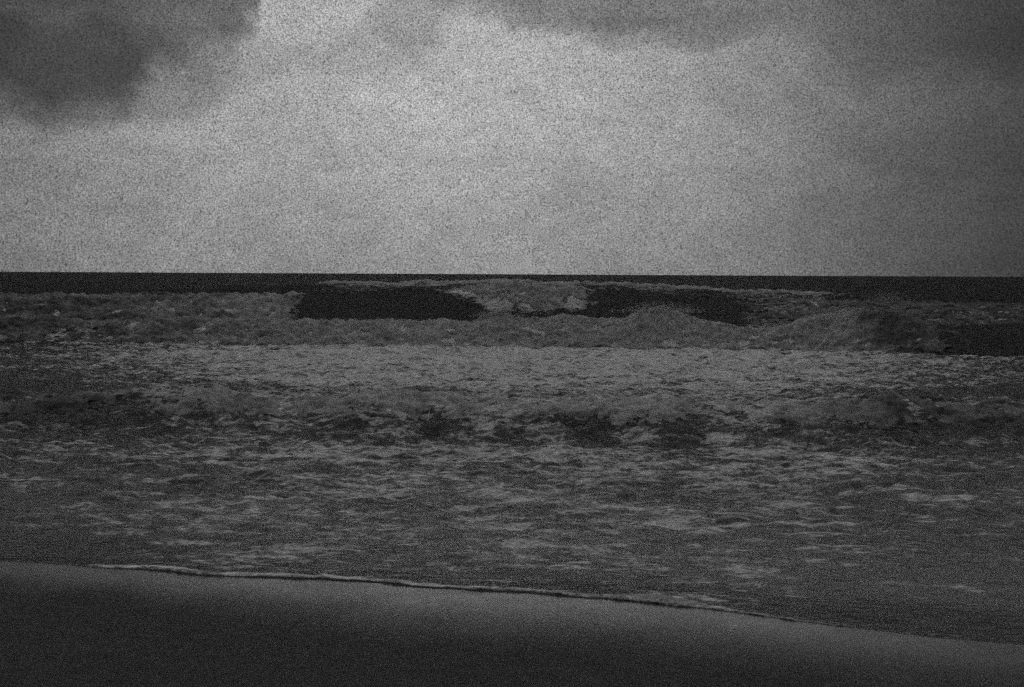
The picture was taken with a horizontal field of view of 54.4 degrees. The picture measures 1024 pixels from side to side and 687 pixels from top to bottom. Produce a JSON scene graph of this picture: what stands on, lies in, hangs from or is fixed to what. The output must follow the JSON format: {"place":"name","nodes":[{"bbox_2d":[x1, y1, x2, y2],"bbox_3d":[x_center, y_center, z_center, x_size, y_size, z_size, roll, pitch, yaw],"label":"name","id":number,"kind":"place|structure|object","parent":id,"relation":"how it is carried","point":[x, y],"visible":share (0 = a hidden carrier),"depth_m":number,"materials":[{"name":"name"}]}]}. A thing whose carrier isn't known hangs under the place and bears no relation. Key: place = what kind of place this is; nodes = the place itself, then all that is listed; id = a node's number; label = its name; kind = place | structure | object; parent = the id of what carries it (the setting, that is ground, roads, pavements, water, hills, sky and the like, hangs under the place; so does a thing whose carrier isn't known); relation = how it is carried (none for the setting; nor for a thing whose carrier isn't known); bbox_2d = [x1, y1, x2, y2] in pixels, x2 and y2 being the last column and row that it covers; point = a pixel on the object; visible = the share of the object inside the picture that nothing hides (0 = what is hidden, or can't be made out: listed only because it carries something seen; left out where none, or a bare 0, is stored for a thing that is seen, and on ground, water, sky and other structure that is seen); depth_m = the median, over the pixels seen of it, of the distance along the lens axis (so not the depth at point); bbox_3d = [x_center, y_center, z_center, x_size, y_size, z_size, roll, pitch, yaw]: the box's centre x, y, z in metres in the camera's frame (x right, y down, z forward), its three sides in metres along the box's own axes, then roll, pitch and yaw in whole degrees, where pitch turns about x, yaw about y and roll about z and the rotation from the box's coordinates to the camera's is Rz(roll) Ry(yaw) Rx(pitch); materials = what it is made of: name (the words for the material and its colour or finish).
{"place":"outdoors","nodes":[
{"label":"outdoors","id":0,"kind":"place"},
{"bbox_2d":[0,272,1023,630],"bbox_3d":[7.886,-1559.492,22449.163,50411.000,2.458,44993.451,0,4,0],"label":"sea","id":1,"kind":"structure","parent":0,"point":[924,536],"depth_m":13.84,"materials":[{"name":"liquid"}]},
{"bbox_2d":[0,382,1023,455],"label":"bore","id":2,"kind":"object","parent":1,"relation":"on","point":[900,424],"visible":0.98,"depth_m":18.52,"materials":[{"name":"liquid"}]},
{"bbox_2d":[0,296,1023,357],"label":"white bore","id":3,"kind":"object","parent":1,"relation":"on","point":[854,330],"visible":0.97,"depth_m":39.55,"materials":[{"name":"liquid"}]},
{"bbox_2d":[0,281,1023,327],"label":"steep wave","id":4,"kind":"object","parent":1,"relation":"on","point":[527,299],"visible":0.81,"depth_m":53.30,"materials":[{"name":"liquid"}]},
{"bbox_2d":[0,278,1023,304],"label":"breaker","id":5,"kind":"object","parent":1,"relation":"in","point":[426,284],"visible":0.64,"depth_m":86.75,"materials":[{"name":"liquid"}]},
{"bbox_2d":[0,562,1023,686],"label":"sand","id":6,"kind":"structure","parent":0,"point":[67,626],"depth_m":7.28,"materials":[{"name":"grey sand"}]},
{"bbox_2d":[0,548,1023,644],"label":"shore wash","id":7,"kind":"object","parent":6,"relation":"on","point":[640,595],"visible":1,"depth_m":9.29,"materials":[{"name":"liquid"}]},
{"bbox_2d":[0,0,1023,276],"label":"sky","id":8,"kind":"structure","parent":0,"point":[554,137],"materials":[{"name":"grey"}]}
]}

